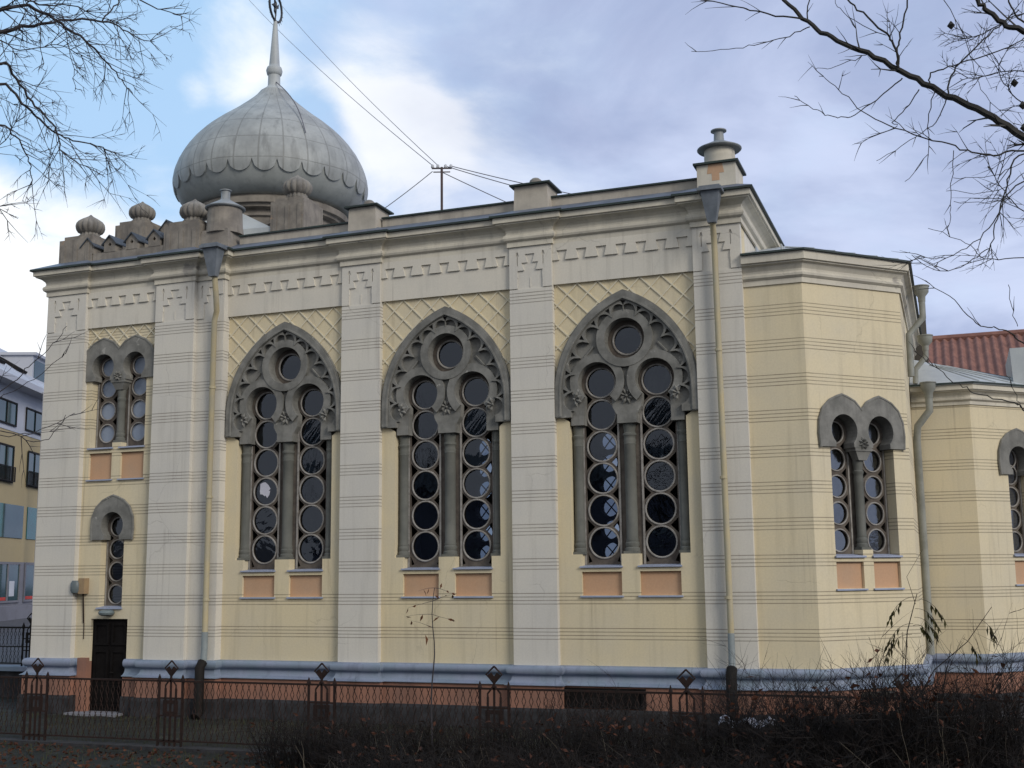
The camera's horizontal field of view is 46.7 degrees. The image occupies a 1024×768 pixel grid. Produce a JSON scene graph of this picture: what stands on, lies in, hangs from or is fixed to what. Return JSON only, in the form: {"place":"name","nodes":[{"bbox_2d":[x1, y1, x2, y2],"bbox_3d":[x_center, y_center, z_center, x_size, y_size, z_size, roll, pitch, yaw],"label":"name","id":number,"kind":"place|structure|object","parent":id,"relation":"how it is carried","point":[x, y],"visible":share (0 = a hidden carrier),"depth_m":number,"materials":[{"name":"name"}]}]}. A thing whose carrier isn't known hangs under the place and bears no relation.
{"place":"outdoors","nodes":[
{"label":"outdoors","id":0,"kind":"place"},
{"bbox_2d":[0,617,31,664],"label":"street","id":1,"kind":"structure","parent":0,"point":[15,623],"depth_m":40.48,"materials":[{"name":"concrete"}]},
{"bbox_2d":[0,348,44,620],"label":"street building","id":2,"kind":"structure","parent":1,"relation":"on","point":[21,409],"depth_m":60.45,"materials":[{"name":"yellow paint"}]},
{"bbox_2d":[0,442,15,482],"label":"window","id":3,"kind":"structure","parent":2,"relation":"in","point":[7,452],"depth_m":58.70,"materials":[{"name":"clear glass"}]},
{"bbox_2d":[0,397,17,426],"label":"window","id":4,"kind":"structure","parent":2,"relation":"in","point":[8,408],"depth_m":59.02,"materials":[{"name":"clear glass"}]},
{"bbox_2d":[0,562,20,602],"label":"shop window","id":5,"kind":"structure","parent":2,"relation":"in","point":[10,572],"depth_m":59.08,"materials":[{"name":"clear glass"}]},
{"bbox_2d":[2,503,23,538],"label":"window","id":6,"kind":"structure","parent":2,"relation":"in","point":[12,524],"depth_m":59.52,"materials":[{"name":"blue glass"}]},
{"bbox_2d":[23,563,33,601],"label":"shop window","id":7,"kind":"structure","parent":2,"relation":"in","point":[29,567],"depth_m":61.68,"materials":[{"name":"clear glass"}]},
{"bbox_2d":[26,450,39,488],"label":"window","id":8,"kind":"structure","parent":2,"relation":"in","point":[32,471],"depth_m":62.23,"materials":[{"name":"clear glass"}]},
{"bbox_2d":[25,407,41,434],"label":"window","id":9,"kind":"structure","parent":2,"relation":"in","point":[33,417],"depth_m":62.50,"materials":[{"name":"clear glass"}]},
{"bbox_2d":[0,697,1023,767],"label":"yard ground","id":10,"kind":"structure","parent":0,"point":[199,762],"depth_m":20.81,"materials":[{"name":"plant"}]},
{"bbox_2d":[0,0,201,486],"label":"bare tree","id":11,"kind":"object","parent":10,"relation":"on","point":[19,26],"visible":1,"depth_m":9.80,"materials":[{"name":"brown plant"}]},
{"bbox_2d":[0,739,438,767],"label":"leaf litter","id":12,"kind":"object","parent":10,"relation":"on","point":[87,765],"visible":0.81,"depth_m":18.46,"materials":[{"name":"brown plant"}]},
{"bbox_2d":[227,692,390,767],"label":"shrub","id":13,"kind":"object","parent":10,"relation":"on","point":[274,749],"visible":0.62,"depth_m":17.56,"materials":[{"name":"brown plant"}]},
{"bbox_2d":[273,681,477,767],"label":"shrub","id":14,"kind":"object","parent":10,"relation":"on","point":[321,759],"visible":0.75,"depth_m":16.90,"materials":[{"name":"brown plant"}]},
{"bbox_2d":[305,716,479,767],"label":"shrub","id":15,"kind":"object","parent":10,"relation":"on","point":[384,764],"visible":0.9,"depth_m":15.79,"materials":[{"name":"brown plant"}]},
{"bbox_2d":[406,583,454,766],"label":"sapling","id":16,"kind":"object","parent":10,"relation":"on","point":[421,618],"visible":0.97,"depth_m":17.02,"materials":[{"name":"brown plant"}]},
{"bbox_2d":[382,684,543,767],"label":"shrub","id":17,"kind":"object","parent":10,"relation":"on","point":[461,747],"visible":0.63,"depth_m":16.59,"materials":[{"name":"brown plant"}]},
{"bbox_2d":[388,731,565,767],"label":"shrub","id":18,"kind":"object","parent":10,"relation":"on","point":[471,758],"visible":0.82,"depth_m":15.34,"materials":[{"name":"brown plant"}]},
{"bbox_2d":[0,658,1023,766],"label":"iron fence","id":19,"kind":"object","parent":10,"relation":"on","point":[23,740],"visible":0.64,"depth_m":19.27,"materials":[{"name":"metal"}]},
{"bbox_2d":[437,679,632,767],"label":"shrub","id":20,"kind":"object","parent":10,"relation":"on","point":[528,740],"visible":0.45,"depth_m":16.28,"materials":[{"name":"brown plant"}]},
{"bbox_2d":[463,716,707,767],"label":"shrub","id":21,"kind":"object","parent":10,"relation":"on","point":[565,762],"visible":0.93,"depth_m":14.77,"materials":[{"name":"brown plant"}]},
{"bbox_2d":[513,661,732,767],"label":"shrub","id":22,"kind":"object","parent":10,"relation":"on","point":[611,727],"visible":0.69,"depth_m":15.66,"materials":[{"name":"brown plant"}]},
{"bbox_2d":[577,724,772,767],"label":"shrub","id":23,"kind":"object","parent":10,"relation":"on","point":[669,762],"visible":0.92,"depth_m":14.48,"materials":[{"name":"brown plant"}]},
{"bbox_2d":[621,672,804,767],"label":"shrub","id":24,"kind":"object","parent":10,"relation":"on","point":[697,735],"visible":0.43,"depth_m":15.44,"materials":[{"name":"brown plant"}]},
{"bbox_2d":[688,705,872,767],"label":"shrub","id":25,"kind":"object","parent":10,"relation":"on","point":[773,760],"visible":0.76,"depth_m":14.20,"materials":[{"name":"brown plant"}]},
{"bbox_2d":[651,637,945,767],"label":"shrub","id":26,"kind":"object","parent":10,"relation":"on","point":[730,719],"visible":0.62,"depth_m":15.12,"materials":[{"name":"brown plant"}]},
{"bbox_2d":[719,715,772,727],"bbox_3d":[3.184,4.573,16.058,0.750,0.172,0.218,-4,-10,20],"label":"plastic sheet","id":27,"kind":"object","parent":26,"relation":"in","point":[748,721],"visible":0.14,"depth_m":15.96,"materials":[{"name":"white plastic"}]},
{"bbox_2d":[685,0,1023,410],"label":"bare tree","id":28,"kind":"object","parent":10,"relation":"on","point":[1009,127],"visible":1,"depth_m":9.01,"materials":[{"name":"brown plant"}]},
{"bbox_2d":[732,612,1002,767],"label":"shrub","id":29,"kind":"object","parent":10,"relation":"on","point":[809,706],"visible":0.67,"depth_m":14.45,"materials":[{"name":"brown plant"}]},
{"bbox_2d":[799,727,974,767],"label":"shrub","id":30,"kind":"object","parent":10,"relation":"on","point":[859,762],"visible":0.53,"depth_m":13.90,"materials":[{"name":"brown plant"}]},
{"bbox_2d":[790,606,1023,767],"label":"shrub","id":31,"kind":"object","parent":10,"relation":"on","point":[993,698],"visible":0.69,"depth_m":14.25,"materials":[{"name":"brown plant"}]},
{"bbox_2d":[884,549,997,675],"bbox_3d":[6.307,3.998,17.439,1.598,3.102,0.324,-2,-9,8],"label":"drooping sapling","id":32,"kind":"object","parent":10,"relation":"on","point":[927,635],"visible":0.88,"depth_m":17.49,"materials":[{"name":"brown plant"}]},
{"bbox_2d":[870,710,1023,767],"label":"shrub","id":33,"kind":"object","parent":10,"relation":"on","point":[980,762],"visible":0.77,"depth_m":13.70,"materials":[{"name":"brown plant"}]},
{"bbox_2d":[900,660,1023,767],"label":"shrub","id":34,"kind":"object","parent":10,"relation":"on","point":[999,723],"visible":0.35,"depth_m":14.25,"materials":[{"name":"brown plant"}]},
{"bbox_2d":[0,0,1023,356],"label":"sky","id":35,"kind":"structure","parent":0,"point":[577,96],"materials":[{"name":"blue"}]},
{"bbox_2d":[928,329,1023,467],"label":"tiled house","id":36,"kind":"structure","parent":0,"point":[986,352],"depth_m":40.67,"materials":[{"name":"plaster"},{"name":"red tile"},{"name":"sheet metal"}]},
{"label":"ground","id":37,"kind":"structure","parent":0,"visible":0},
{"bbox_2d":[0,665,26,697],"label":"retaining wall","id":38,"kind":"structure","parent":37,"relation":"on","point":[11,670],"depth_m":28.58,"materials":[{"name":"stone"}]},
{"bbox_2d":[0,613,31,665],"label":"street fence","id":39,"kind":"object","parent":38,"relation":"on","point":[27,641],"visible":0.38,"depth_m":28.88,"materials":[{"name":"black metal"}]},
{"bbox_2d":[16,0,1023,738],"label":"prayer house","id":40,"kind":"structure","parent":37,"relation":"on","point":[658,436],"depth_m":23.53,"materials":[{"name":"paint"}]},
{"bbox_2d":[70,578,88,638],"bbox_3d":[-9.298,4.806,25.354,0.360,1.280,0.234,-4,-10,20],"label":"meter box","id":41,"kind":"object","parent":40,"relation":"attached to","point":[80,586],"visible":1,"depth_m":25.35,"materials":[{"name":"beige plastic"}]},
{"bbox_2d":[98,610,114,615],"bbox_3d":[-8.591,4.845,25.092,0.340,0.125,0.335,-4,-10,20],"label":"wall lamp","id":42,"kind":"object","parent":40,"relation":"attached to","point":[106,612],"visible":1,"depth_m":24.97,"materials":[{"name":"white metal"}]},
{"bbox_2d":[90,619,127,711],"bbox_3d":[-8.521,5.968,25.069,0.936,1.958,0.130,-4,-10,20],"label":"door","id":43,"kind":"structure","parent":40,"relation":"in","point":[109,644],"depth_m":25.09,"materials":[{"name":"black wood"}]},
{"bbox_2d":[90,494,133,608],"bbox_3d":[-8.541,3.597,25.468,1.148,2.437,0.289,-4,-10,20],"label":"window","id":44,"kind":"structure","parent":40,"relation":"in","point":[113,507],"depth_m":25.53,"materials":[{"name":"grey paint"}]},
{"bbox_2d":[85,335,153,481],"bbox_3d":[-8.583,0.523,25.941,1.984,3.177,0.350,-4,-10,20],"label":"window","id":45,"kind":"structure","parent":40,"relation":"in","point":[118,365],"depth_m":25.98,"materials":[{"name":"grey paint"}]},
{"bbox_2d":[225,322,340,598],"bbox_3d":[-4.672,1.540,24.565,2.790,5.725,0.435,-4,-10,20],"label":"window","id":46,"kind":"structure","parent":40,"relation":"in","point":[259,374],"depth_m":24.59,"materials":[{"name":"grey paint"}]},
{"bbox_2d":[431,164,451,209],"bbox_3d":[-1.817,-4.572,30.666,0.564,2.330,0.085,-1,-9,0],"label":"wire mast","id":47,"kind":"object","parent":40,"relation":"attached to","point":[441,171],"visible":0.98,"depth_m":30.80,"materials":[{"name":"grey metal"}]},
{"bbox_2d":[249,0,431,164],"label":"overhead wire","id":48,"kind":"object","parent":47,"relation":"attached to","point":[348,95],"visible":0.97,"depth_m":38.50,"materials":[{"name":"black metal"}]},
{"bbox_2d":[277,0,436,164],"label":"overhead wire","id":49,"kind":"object","parent":47,"relation":"attached to","point":[364,95],"visible":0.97,"depth_m":38.78,"materials":[{"name":"black metal"}]},
{"bbox_2d":[385,171,432,207],"bbox_3d":[-3.221,-4.676,30.734,2.341,1.708,0.022,-1,-9,2],"label":"overhead wire","id":50,"kind":"object","parent":47,"relation":"attached to","point":[409,189],"visible":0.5,"depth_m":30.76,"materials":[{"name":"black metal"}]},
{"bbox_2d":[443,172,505,201],"bbox_3d":[-0.264,-4.659,29.881,3.494,2.039,0.022,-5,-10,26],"label":"overhead wire","id":51,"kind":"object","parent":47,"relation":"attached to","point":[474,187],"visible":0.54,"depth_m":30.28,"materials":[{"name":"black metal"}]},
{"bbox_2d":[447,166,509,184],"bbox_3d":[0.907,-4.848,29.920,5.486,2.001,0.022,-3,-9,16],"label":"overhead wire","id":52,"kind":"object","parent":47,"relation":"attached to","point":[477,175],"visible":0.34,"depth_m":30.53,"materials":[{"name":"black metal"}]},
{"bbox_2d":[452,166,569,193],"bbox_3d":[0.847,-4.981,29.881,5.143,1.751,0.022,-4,-10,19],"label":"overhead wire","id":53,"kind":"object","parent":47,"relation":"attached to","point":[494,176],"visible":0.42,"depth_m":30.42,"materials":[{"name":"black metal"}]},
{"bbox_2d":[381,306,510,597],"bbox_3d":[-1.246,1.301,23.315,2.790,5.725,0.435,-4,-10,20],"label":"window","id":54,"kind":"structure","parent":40,"relation":"in","point":[416,361],"depth_m":23.33,"materials":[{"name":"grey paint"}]},
{"bbox_2d":[478,433,618,558],"label":"far window pane","id":55,"kind":"structure","parent":40,"relation":"in","point":[606,507],"depth_m":32.47,"materials":[{"name":"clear glass"}]},
{"bbox_2d":[565,687,645,708],"bbox_3d":[1.675,5.648,21.293,1.500,0.345,0.060,-4,-10,20],"label":"cellar window","id":56,"kind":"structure","parent":40,"relation":"in","point":[579,697],"depth_m":21.28,"materials":[{"name":"black glass"}]},
{"bbox_2d":[555,289,697,596],"bbox_3d":[2.176,1.062,22.067,2.790,5.725,0.435,-4,-10,20],"label":"window","id":57,"kind":"structure","parent":40,"relation":"in","point":[590,348],"depth_m":22.07,"materials":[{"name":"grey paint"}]},
{"bbox_2d":[818,393,905,590],"bbox_3d":[6.260,1.925,21.239,1.984,3.487,0.400,4,-10,-24],"label":"window","id":58,"kind":"structure","parent":40,"relation":"in","point":[841,420],"depth_m":21.29,"materials":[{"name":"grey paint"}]},
{"bbox_2d":[998,428,1023,585],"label":"window","id":59,"kind":"structure","parent":40,"relation":"in","point":[1011,447],"depth_m":24.56,"materials":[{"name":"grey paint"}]}
]}

